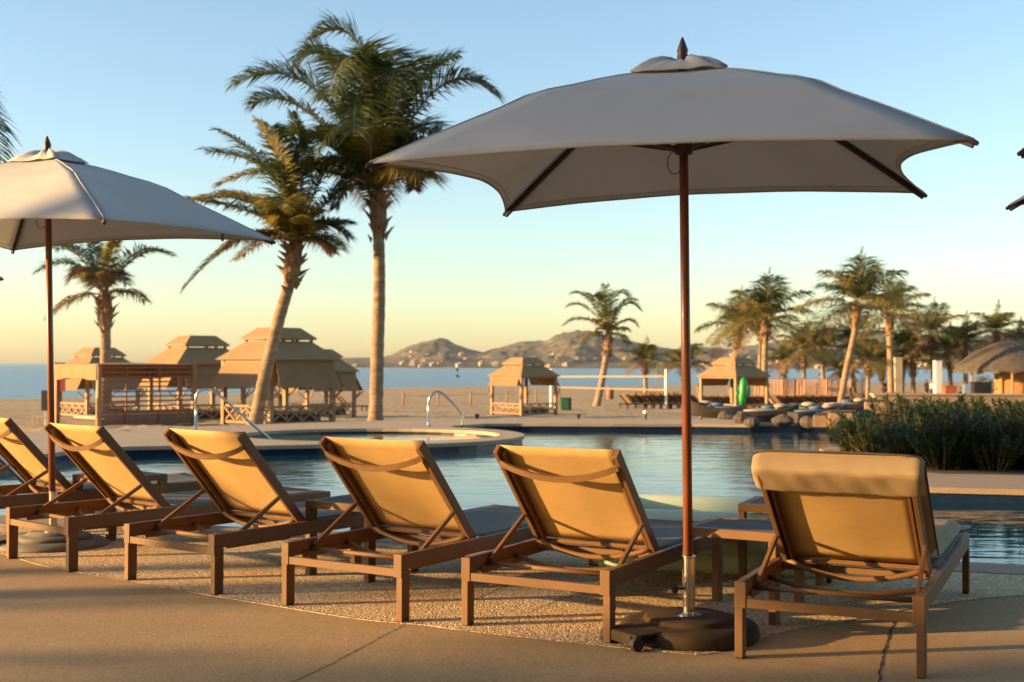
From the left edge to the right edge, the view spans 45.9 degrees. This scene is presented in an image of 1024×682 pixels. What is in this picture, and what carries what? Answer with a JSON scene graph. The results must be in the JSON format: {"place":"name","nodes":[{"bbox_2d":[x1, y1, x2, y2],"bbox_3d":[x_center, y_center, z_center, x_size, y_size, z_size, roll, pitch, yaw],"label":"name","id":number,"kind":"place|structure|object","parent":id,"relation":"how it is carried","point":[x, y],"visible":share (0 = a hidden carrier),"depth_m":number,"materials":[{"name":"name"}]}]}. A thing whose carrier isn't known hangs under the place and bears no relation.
{"place":"outdoors","nodes":[
{"label":"outdoors","id":0,"kind":"place"},
{"bbox_2d":[249,433,487,440],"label":"spa water","id":1,"kind":"structure","parent":0,"point":[382,436],"depth_m":23.24,"materials":[{"name":"teal liquid"}]},
{"bbox_2d":[0,426,836,470],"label":"terrace wall","id":2,"kind":"structure","parent":0,"point":[130,453],"depth_m":24.36,"materials":[{"name":"tile"}]},
{"bbox_2d":[733,412,752,422],"bbox_3d":[5.207,1.751,27.189,0.503,0.316,0.390,0,-1,0],"label":"boulder","id":3,"kind":"object","parent":2,"relation":"on","point":[740,417],"visible":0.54,"depth_m":27.05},
{"bbox_2d":[743,417,759,426],"bbox_3d":[5.223,1.766,26.323,0.361,0.228,0.322,0,-1,0],"label":"boulder","id":4,"kind":"object","parent":2,"relation":"on","point":[752,422],"visible":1,"depth_m":26.23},
{"bbox_2d":[771,414,793,426],"bbox_3d":[5.955,1.757,26.657,0.503,0.292,0.370,0,-1,0],"label":"boulder","id":5,"kind":"object","parent":2,"relation":"on","point":[782,420],"visible":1,"depth_m":26.52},
{"bbox_2d":[799,416,815,428],"bbox_3d":[6.368,1.739,25.840,0.453,0.278,0.365,0,-1,0],"label":"boulder","id":6,"kind":"object","parent":2,"relation":"on","point":[806,422],"visible":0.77,"depth_m":25.73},
{"bbox_2d":[0,419,882,463],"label":"terrace","id":7,"kind":"structure","parent":0,"point":[145,439],"depth_m":24.40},
{"bbox_2d":[0,86,21,163],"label":"palm tree","id":8,"kind":"object","parent":7,"relation":"on","point":[5,127],"visible":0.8,"depth_m":13.50,"materials":[{"name":"green plant"}]},
{"bbox_2d":[194,388,270,438],"bbox_3d":[-5.192,1.380,22.110,1.588,1.036,0.622,1,-1,-40],"label":"pool handrail","id":9,"kind":"object","parent":7,"relation":"on","point":[230,405],"visible":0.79,"depth_m":22.00,"materials":[{"name":"metal"}]},
{"bbox_2d":[426,390,463,426],"bbox_3d":[-1.414,1.429,25.476,0.781,0.771,0.277,0,-1,0],"label":"pool handrail","id":10,"kind":"object","parent":7,"relation":"on","point":[447,398],"visible":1,"depth_m":25.56,"materials":[{"name":"metal"}]},
{"bbox_2d":[737,403,798,421],"bbox_3d":[5.885,1.642,27.815,1.300,0.436,0.660,0,-1,-8],"label":"wicker daybed","id":11,"kind":"object","parent":7,"relation":"on","point":[765,413],"visible":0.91,"depth_m":27.57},
{"bbox_2d":[787,403,846,422],"bbox_3d":[6.944,1.641,27.576,1.300,0.436,0.660,1,-1,-20],"label":"wicker daybed","id":12,"kind":"object","parent":7,"relation":"on","point":[798,415],"visible":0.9,"depth_m":27.42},
{"bbox_2d":[813,412,828,427],"bbox_3d":[6.580,1.669,25.598,0.400,0.300,0.600,0,-1,15],"label":"stone planter","id":13,"kind":"object","parent":7,"relation":"on","point":[820,420],"visible":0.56,"depth_m":25.33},
{"bbox_2d":[828,410,857,428],"bbox_3d":[6.873,1.625,25.106,0.600,0.370,0.600,0,-1,15],"label":"stone planter","id":14,"kind":"object","parent":7,"relation":"on","point":[833,414],"visible":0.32,"depth_m":24.87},
{"bbox_2d":[864,400,888,419],"bbox_3d":[8.844,1.662,29.289,0.600,0.470,0.600,0,-1,15],"label":"stone planter","id":15,"kind":"object","parent":7,"relation":"on","point":[881,402],"visible":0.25,"depth_m":29.03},
{"bbox_2d":[0,381,993,431],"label":"beach sand","id":16,"kind":"structure","parent":0,"point":[20,413],"depth_m":92.48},
{"bbox_2d":[41,390,47,424],"bbox_3d":[-13.082,1.889,33.984,0.254,1.006,0.070,0,-1,0],"label":"notice board","id":17,"kind":"object","parent":16,"relation":"on","point":[44,404],"visible":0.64,"depth_m":33.95,"materials":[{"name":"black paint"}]},
{"bbox_2d":[2,240,178,410],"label":"palm tree","id":18,"kind":"object","parent":16,"relation":"on","point":[101,276],"visible":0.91,"depth_m":43.81,"materials":[{"name":"green plant"}]},
{"bbox_2d":[60,347,147,415],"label":"beach cabana","id":19,"kind":"object","parent":16,"relation":"on","point":[75,385],"visible":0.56,"depth_m":53.25,"materials":[{"name":"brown wood"}]},
{"bbox_2d":[54,363,197,425],"bbox_3d":[-11.579,1.647,36.279,2.734,2.000,3.237,-1,-2,44],"label":"flat cabana","id":20,"kind":"object","parent":16,"relation":"on","point":[97,372],"visible":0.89,"depth_m":35.60,"materials":[{"name":"brown wood"}]},
{"bbox_2d":[137,335,254,420],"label":"beach cabana","id":21,"kind":"object","parent":16,"relation":"on","point":[189,351],"visible":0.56,"depth_m":42.59,"materials":[{"name":"fabric"}]},
{"bbox_2d":[210,327,344,423],"bbox_3d":[-7.426,1.124,38.485,3.424,3.080,3.424,-1,-2,42],"label":"beach cabana","id":22,"kind":"object","parent":16,"relation":"on","point":[303,364],"visible":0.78,"depth_m":37.76,"materials":[{"name":"fabric"}]},
{"bbox_2d":[180,108,378,424],"bbox_3d":[-5.579,-1.676,28.892,4.740,8.053,3.850,0,-1,0],"label":"palm tree","id":23,"kind":"object","parent":16,"relation":"on","point":[290,214],"visible":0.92,"depth_m":28.86,"materials":[{"name":"green plant"}]},
{"bbox_2d":[274,349,363,416],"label":"beach cabana","id":24,"kind":"object","parent":16,"relation":"on","point":[347,375],"visible":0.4,"depth_m":54.45,"materials":[{"name":"fabric"}]},
{"bbox_2d":[211,6,509,420],"bbox_3d":[-3.678,-2.943,30.071,7.361,10.565,5.173,0,-1,0],"label":"palm tree","id":25,"kind":"object","parent":16,"relation":"on","point":[365,132],"visible":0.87,"depth_m":29.50,"materials":[{"name":"green plant"}]},
{"bbox_2d":[487,357,560,415],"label":"beach cabana","id":26,"kind":"object","parent":16,"relation":"on","point":[536,372],"visible":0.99,"depth_m":64.40,"materials":[{"name":"fabric"}]},
{"bbox_2d":[560,397,570,409],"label":"litter bin","id":27,"kind":"object","parent":16,"relation":"on","point":[565,403],"visible":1,"depth_m":73.61,"materials":[{"name":"green paint"}]},
{"bbox_2d":[562,283,643,405],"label":"palm tree","id":28,"kind":"object","parent":16,"relation":"on","point":[607,313],"visible":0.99,"depth_m":85.12,"materials":[{"name":"green plant"}]},
{"bbox_2d":[550,369,667,408],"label":"volleyball net","id":29,"kind":"object","parent":16,"relation":"on","point":[618,388],"visible":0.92,"depth_m":78.75,"materials":[{"name":"fabric"}]},
{"bbox_2d":[618,394,646,408],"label":"beach lounger","id":30,"kind":"object","parent":16,"relation":"on","point":[626,399],"visible":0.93,"depth_m":77.97,"materials":[{"name":"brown wood"}]},
{"bbox_2d":[618,334,675,394],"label":"palm tree","id":31,"kind":"object","parent":16,"relation":"on","point":[646,353],"visible":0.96,"depth_m":118.50,"materials":[{"name":"green plant"}]},
{"bbox_2d":[650,342,712,382],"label":"palm tree","id":32,"kind":"object","parent":16,"relation":"on","point":[673,357],"visible":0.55,"depth_m":110.18,"materials":[{"name":"green plant"}]},
{"bbox_2d":[691,400,744,417],"bbox_3d":[5.048,1.677,29.731,1.300,0.436,0.660,0,-1,5],"label":"wicker daybed","id":33,"kind":"object","parent":16,"relation":"on","point":[712,410],"visible":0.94,"depth_m":29.49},
{"bbox_2d":[718,411,734,419],"bbox_3d":[5.160,1.804,29.049,0.443,0.265,0.320,0,-1,0],"label":"boulder","id":34,"kind":"object","parent":16,"relation":"on","point":[724,415],"visible":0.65,"depth_m":28.93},
{"bbox_2d":[696,357,771,408],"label":"beach cabana","id":35,"kind":"object","parent":16,"relation":"on","point":[722,371],"visible":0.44,"depth_m":63.66,"materials":[{"name":"fabric"}]},
{"bbox_2d":[694,284,789,360],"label":"palm tree","id":36,"kind":"object","parent":16,"relation":"on","point":[722,322],"visible":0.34,"depth_m":117.69,"materials":[{"name":"green plant"}]},
{"bbox_2d":[735,377,750,408],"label":"cactus float","id":37,"kind":"object","parent":16,"relation":"on","point":[743,393],"visible":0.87,"depth_m":60.33,"materials":[{"name":"plastic"}]},
{"bbox_2d":[723,304,796,394],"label":"palm tree","id":38,"kind":"object","parent":16,"relation":"on","point":[760,351],"visible":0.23,"depth_m":115.93,"materials":[{"name":"green plant"}]},
{"bbox_2d":[718,266,820,394],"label":"palm tree","id":39,"kind":"object","parent":16,"relation":"on","point":[761,300],"visible":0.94,"depth_m":73.52,"materials":[{"name":"green plant"}]},
{"bbox_2d":[754,378,802,403],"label":"fence","id":40,"kind":"object","parent":16,"relation":"on","point":[782,380],"visible":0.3,"depth_m":81.13,"materials":[{"name":"brown wood"}]},
{"bbox_2d":[768,337,801,394],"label":"palm tree","id":41,"kind":"object","parent":16,"relation":"on","point":[782,358],"visible":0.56,"depth_m":119.66,"materials":[{"name":"green plant"}]},
{"bbox_2d":[777,378,821,394],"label":"fence","id":42,"kind":"object","parent":16,"relation":"on","point":[809,384],"visible":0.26,"depth_m":85.24,"materials":[{"name":"brown wood"}]},
{"bbox_2d":[768,315,838,377],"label":"palm tree","id":43,"kind":"object","parent":16,"relation":"on","point":[800,342],"visible":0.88,"depth_m":92.99,"materials":[{"name":"green plant"}]},
{"bbox_2d":[789,317,854,383],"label":"palm tree","id":44,"kind":"object","parent":16,"relation":"on","point":[821,346],"visible":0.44,"depth_m":117.56,"materials":[{"name":"green plant"}]},
{"bbox_2d":[797,378,846,398],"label":"fence","id":45,"kind":"object","parent":16,"relation":"on","point":[826,389],"visible":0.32,"depth_m":79.07,"materials":[{"name":"brown wood"}]},
{"bbox_2d":[818,352,859,383],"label":"palm tree","id":46,"kind":"object","parent":16,"relation":"on","point":[838,374],"visible":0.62,"depth_m":117.68,"materials":[{"name":"green plant"}]},
{"bbox_2d":[822,379,865,402],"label":"fence","id":47,"kind":"object","parent":16,"relation":"on","point":[851,382],"visible":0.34,"depth_m":83.23,"materials":[{"name":"brown wood"}]},
{"bbox_2d":[823,397,876,410],"bbox_3d":[9.054,1.747,32.697,1.500,0.436,0.660,0,-1,-5],"label":"wicker daybed","id":48,"kind":"object","parent":16,"relation":"on","point":[858,405],"visible":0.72,"depth_m":32.53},
{"bbox_2d":[819,316,885,391],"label":"palm tree","id":49,"kind":"object","parent":16,"relation":"on","point":[847,332],"visible":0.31,"depth_m":119.32,"materials":[{"name":"green plant"}]},
{"bbox_2d":[789,246,925,401],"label":"palm tree","id":50,"kind":"object","parent":16,"relation":"on","point":[868,280],"visible":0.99,"depth_m":69.00,"materials":[{"name":"green plant"}]},
{"bbox_2d":[839,329,896,398],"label":"palm tree","id":51,"kind":"object","parent":16,"relation":"on","point":[867,351],"visible":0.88,"depth_m":72.97,"materials":[{"name":"green plant"}]},
{"bbox_2d":[850,338,904,392],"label":"palm tree","id":52,"kind":"object","parent":16,"relation":"on","point":[882,386],"visible":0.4,"depth_m":117.70,"materials":[{"name":"green plant"}]},
{"bbox_2d":[840,268,940,392],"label":"palm tree","id":53,"kind":"object","parent":16,"relation":"on","point":[889,329],"visible":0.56,"depth_m":107.08,"materials":[{"name":"green plant"}]},
{"bbox_2d":[874,319,936,392],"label":"palm tree","id":54,"kind":"object","parent":16,"relation":"on","point":[902,341],"visible":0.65,"depth_m":117.35,"materials":[{"name":"green plant"}]},
{"bbox_2d":[885,338,943,392],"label":"palm tree","id":55,"kind":"object","parent":16,"relation":"on","point":[912,364],"visible":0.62,"depth_m":117.72,"materials":[{"name":"green plant"}]},
{"bbox_2d":[897,295,965,382],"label":"palm tree","id":56,"kind":"object","parent":16,"relation":"on","point":[935,323],"visible":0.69,"depth_m":117.17,"materials":[{"name":"green plant"}]},
{"bbox_2d":[869,393,1023,418],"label":"wall","id":57,"kind":"structure","parent":16,"relation":"on","point":[952,396],"depth_m":45.97,"materials":[{"name":"beige paint"}]},
{"bbox_2d":[923,322,976,385],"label":"palm tree","id":58,"kind":"object","parent":16,"relation":"on","point":[944,343],"visible":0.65,"depth_m":117.66,"materials":[{"name":"green plant"}]},
{"bbox_2d":[926,311,998,383],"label":"palm tree","id":59,"kind":"object","parent":16,"relation":"on","point":[966,327],"visible":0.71,"depth_m":117.28,"materials":[{"name":"green plant"}]},
{"bbox_2d":[970,382,991,393],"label":"bar counter","id":60,"kind":"object","parent":16,"relation":"on","point":[982,387],"visible":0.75,"depth_m":95.95,"materials":[{"name":"wicker"}]},
{"bbox_2d":[951,334,1023,393],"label":"thatched hut","id":61,"kind":"object","parent":16,"relation":"on","point":[1002,361],"visible":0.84,"depth_m":109.95,"materials":[{"name":"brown wood"}]},
{"bbox_2d":[968,299,1023,353],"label":"palm tree","id":62,"kind":"object","parent":16,"relation":"on","point":[996,320],"visible":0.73,"depth_m":117.50,"materials":[{"name":"green plant"}]},
{"bbox_2d":[999,316,1023,341],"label":"palm tree","id":63,"kind":"object","parent":16,"relation":"on","point":[1020,333],"visible":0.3,"depth_m":117.41,"materials":[{"name":"green plant"}]},
{"bbox_2d":[0,363,993,398],"bbox_3d":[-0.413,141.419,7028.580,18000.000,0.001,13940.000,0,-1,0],"label":"sea","id":64,"kind":"structure","parent":0,"point":[23,381],"depth_m":379.87,"materials":[{"name":"blue liquid"}]},
{"bbox_2d":[0,523,1023,681],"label":"pool deck","id":65,"kind":"structure","parent":0,"point":[58,625],"depth_m":5.54,"materials":[{"name":"concrete"}]},
{"bbox_2d":[0,515,1023,573],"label":"pool coping","id":66,"kind":"object","parent":65,"relation":"on","point":[997,568],"visible":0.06,"depth_m":7.93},
{"bbox_2d":[0,456,25,483],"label":"pool handrail","id":67,"kind":"object","parent":66,"relation":"on","point":[12,471],"visible":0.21,"depth_m":11.71,"materials":[{"name":"metal"}]},
{"bbox_2d":[456,629,846,667],"bbox_3d":[0.578,1.404,5.549,1.868,0.001,0.076,0,-1,22],"label":"deck joint","id":68,"kind":"object","parent":65,"relation":"on","point":[672,650],"visible":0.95,"depth_m":5.47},
{"bbox_2d":[878,621,896,681],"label":"deck joint","id":69,"kind":"object","parent":65,"relation":"on","point":[883,651],"visible":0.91,"depth_m":5.52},
{"bbox_2d":[1005,148,1023,210],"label":"patio umbrella","id":70,"kind":"object","parent":65,"relation":"on","point":[1015,204],"visible":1,"depth_m":6.57,"materials":[{"name":"fabric"}]},
{"bbox_2d":[0,523,1023,654],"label":"pebble paving","id":71,"kind":"structure","parent":0,"point":[253,572],"depth_m":6.96,"materials":[{"name":"gravel"}]},
{"bbox_2d":[0,418,202,508],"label":"sun lounger","id":72,"kind":"object","parent":71,"relation":"on","point":[23,456],"visible":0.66,"depth_m":9.20,"materials":[{"name":"yellow fabric"}]},
{"bbox_2d":[72,471,167,540],"bbox_3d":[-2.971,1.240,9.168,0.500,0.462,0.500,-1,-1,40],"label":"side table","id":73,"kind":"object","parent":71,"relation":"on","point":[161,479],"visible":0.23,"depth_m":9.13,"materials":[{"name":"brown wood"}]},
{"bbox_2d":[0,136,275,552],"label":"patio umbrella","id":74,"kind":"object","parent":71,"relation":"on","point":[49,197],"visible":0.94,"depth_m":8.46,"materials":[{"name":"fabric"}]},
{"bbox_2d":[6,422,330,571],"bbox_3d":[-2.366,1.012,8.588,0.805,0.899,2.124,-1,-1,41],"label":"sun lounger","id":75,"kind":"object","parent":71,"relation":"on","point":[105,464],"visible":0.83,"depth_m":8.12,"materials":[{"name":"yellow fabric"}]},
{"bbox_2d":[124,428,448,594],"bbox_3d":[-1.380,0.997,7.878,0.805,0.905,2.124,-1,-1,35],"label":"sun lounger","id":76,"kind":"object","parent":71,"relation":"on","point":[236,478],"visible":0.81,"depth_m":7.36,"materials":[{"name":"yellow fabric"}]},
{"bbox_2d":[305,494,418,582],"bbox_3d":[-0.929,1.213,7.517,0.500,0.462,0.500,-1,-1,32],"label":"side table","id":77,"kind":"object","parent":71,"relation":"on","point":[340,503],"visible":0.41,"depth_m":7.42,"materials":[{"name":"brown wood"}]},
{"bbox_2d":[281,436,595,621],"bbox_3d":[-0.339,0.989,7.191,0.805,0.901,2.124,-1,-1,32],"label":"sun lounger","id":78,"kind":"object","parent":71,"relation":"on","point":[399,490],"visible":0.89,"depth_m":6.67,"materials":[{"name":"yellow fabric"}]},
{"bbox_2d":[461,444,731,643],"bbox_3d":[0.608,0.989,6.752,0.805,0.890,2.124,0,-1,28],"label":"sun lounger","id":79,"kind":"object","parent":71,"relation":"on","point":[576,496],"visible":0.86,"depth_m":6.20,"materials":[{"name":"yellow fabric"}]},
{"bbox_2d":[365,37,978,651],"bbox_3d":[0.835,-0.033,5.695,2.513,2.894,1.802,0,-1,19],"label":"patio umbrella","id":80,"kind":"object","parent":71,"relation":"on","point":[683,123],"visible":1,"depth_m":5.59,"materials":[{"name":"fabric"}]},
{"bbox_2d":[682,516,804,625],"bbox_3d":[1.223,1.197,6.369,0.500,0.462,0.500,0,-1,30],"label":"side table","id":81,"kind":"object","parent":71,"relation":"on","point":[717,529],"visible":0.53,"depth_m":6.31,"materials":[{"name":"brown wood"}]},
{"bbox_2d":[738,496,823,585],"bbox_3d":[1.696,1.219,7.444,0.500,0.462,0.500,0,-1,24],"label":"side table","id":82,"kind":"object","parent":71,"relation":"on","point":[756,504],"visible":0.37,"depth_m":7.31,"materials":[{"name":"brown wood"}]},
{"bbox_2d":[735,450,969,678],"bbox_3d":[1.805,0.965,6.151,0.805,0.922,2.124,0,-1,25],"label":"sun lounger","id":83,"kind":"object","parent":71,"relation":"on","point":[856,510],"visible":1,"depth_m":5.51,"materials":[{"name":"yellow fabric"}]},
{"bbox_2d":[0,430,1023,564],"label":"pool water","id":84,"kind":"structure","parent":0,"point":[721,463],"depth_m":16.67,"materials":[{"name":"teal liquid"}]},
{"bbox_2d":[590,493,839,577],"bbox_3d":[1.356,1.265,7.997,1.614,0.382,1.094,0,-1,15],"label":"inflatable float","id":85,"kind":"object","parent":84,"relation":"on","point":[666,506],"visible":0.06,"depth_m":7.55,"materials":[{"name":"green plastic"}]},
{"bbox_2d":[0,0,1023,363],"label":"sky","id":86,"kind":"structure","parent":0,"point":[133,88],"materials":[{"name":"blue"}]},
{"bbox_2d":[341,330,1023,368],"bbox_3d":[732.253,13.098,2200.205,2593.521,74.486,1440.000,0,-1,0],"label":"hills","id":87,"kind":"structure","parent":0,"point":[568,347],"depth_m":1917.63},
{"bbox_2d":[893,357,902,392],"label":"white pillar","id":88,"kind":"structure","parent":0,"point":[898,377],"depth_m":111.97,"materials":[{"name":"paint"}]},
{"bbox_2d":[819,447,1023,494],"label":"planting island","id":89,"kind":"structure","parent":0,"point":[1001,484],"depth_m":13.38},
{"bbox_2d":[840,449,1023,474],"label":"planting soil","id":90,"kind":"structure","parent":89,"relation":"on","point":[1015,470],"depth_m":14.87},
{"bbox_2d":[822,410,868,448],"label":"oleander shrub","id":91,"kind":"object","parent":90,"relation":"on","point":[838,421],"visible":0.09,"depth_m":18.46,"materials":[{"name":"green plant"}]},
{"bbox_2d":[827,412,880,453],"bbox_3d":[5.093,1.349,17.795,1.006,0.631,0.988,1,-1,-34],"label":"oleander shrub","id":92,"kind":"object","parent":90,"relation":"on","point":[846,446],"visible":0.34,"depth_m":17.72,"materials":[{"name":"green plant"}]},
{"bbox_2d":[838,411,904,452],"bbox_3d":[5.200,1.314,17.141,1.060,0.678,1.081,0,-1,-2],"label":"oleander shrub","id":93,"kind":"object","parent":90,"relation":"on","point":[863,445],"visible":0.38,"depth_m":17.12,"materials":[{"name":"green plant"}]},
{"bbox_2d":[865,417,921,453],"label":"oleander shrub","id":94,"kind":"object","parent":90,"relation":"on","point":[878,440],"visible":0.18,"depth_m":16.35,"materials":[{"name":"green plant"}]},
{"bbox_2d":[867,394,921,423],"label":"oleander shrub","id":95,"kind":"object","parent":90,"relation":"on","point":[871,406],"visible":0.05,"depth_m":18.52,"materials":[{"name":"green plant"}]},
{"bbox_2d":[871,393,931,425],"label":"oleander shrub","id":96,"kind":"object","parent":90,"relation":"on","point":[891,415],"visible":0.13,"depth_m":17.80,"materials":[{"name":"green plant"}]},
{"bbox_2d":[875,416,951,466],"bbox_3d":[5.222,1.292,15.676,1.040,0.665,1.060,1,-1,-38],"label":"oleander shrub","id":97,"kind":"object","parent":90,"relation":"on","point":[895,438],"visible":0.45,"depth_m":15.65,"materials":[{"name":"green plant"}]},
{"bbox_2d":[897,395,957,429],"bbox_3d":[5.804,1.208,17.104,0.976,0.892,1.000,1,-1,-28],"label":"oleander shrub","id":98,"kind":"object","parent":90,"relation":"on","point":[904,412],"visible":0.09,"depth_m":17.04,"materials":[{"name":"green plant"}]},
{"bbox_2d":[911,398,972,443],"bbox_3d":[5.838,1.195,16.314,0.971,0.887,0.995,-1,-1,38],"label":"oleander shrub","id":99,"kind":"object","parent":90,"relation":"on","point":[917,416],"visible":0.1,"depth_m":16.25,"materials":[{"name":"green plant"}]},
{"bbox_2d":[901,405,988,469],"bbox_3d":[5.428,1.202,15.166,1.022,0.822,0.930,-1,-1,32],"label":"oleander shrub","id":100,"kind":"object","parent":90,"relation":"on","point":[934,455],"visible":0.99,"depth_m":15.05,"materials":[{"name":"green plant"}]},
{"bbox_2d":[938,395,989,422],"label":"oleander shrub","id":101,"kind":"object","parent":90,"relation":"on","point":[960,399],"visible":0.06,"depth_m":16.81,"materials":[{"name":"green plant"}]},
{"bbox_2d":[939,405,991,466],"bbox_3d":[5.890,1.229,15.804,0.898,0.794,0.988,-1,-1,39],"label":"oleander shrub","id":102,"kind":"object","parent":90,"relation":"on","point":[969,458],"visible":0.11,"depth_m":15.65,"materials":[{"name":"green plant"}]},
{"bbox_2d":[962,397,1011,423],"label":"oleander shrub","id":103,"kind":"object","parent":90,"relation":"on","point":[1000,405],"visible":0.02,"depth_m":17.65,"materials":[{"name":"green plant"}]},
{"bbox_2d":[957,407,1023,470],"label":"oleander shrub","id":104,"kind":"object","parent":90,"relation":"on","point":[1006,455],"visible":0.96,"depth_m":15.02,"materials":[{"name":"green plant"}]},
{"bbox_2d":[965,405,1018,460],"bbox_3d":[6.500,1.251,16.357,0.877,0.775,0.965,0,-1,-10],"label":"oleander shrub","id":105,"kind":"object","parent":90,"relation":"on","point":[988,411],"visible":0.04,"depth_m":16.24,"materials":[{"name":"green plant"}]},
{"bbox_2d":[979,400,1023,466],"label":"oleander shrub","id":106,"kind":"object","parent":90,"relation":"on","point":[1021,463],"visible":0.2,"depth_m":15.52,"materials":[{"name":"green plant"}]},
{"bbox_2d":[1010,409,1023,465],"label":"oleander shrub","id":107,"kind":"object","parent":90,"relation":"on","point":[1019,425],"visible":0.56,"depth_m":15.07,"materials":[{"name":"green plant"}]},
{"bbox_2d":[933,361,941,392],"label":"white pillar","id":108,"kind":"structure","parent":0,"point":[937,375],"depth_m":99.97,"materials":[{"name":"paint"}]},
{"bbox_2d":[930,493,1023,503],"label":"planting island wall","id":109,"kind":"structure","parent":0,"point":[977,498],"depth_m":12.88,"materials":[{"name":"tile"}]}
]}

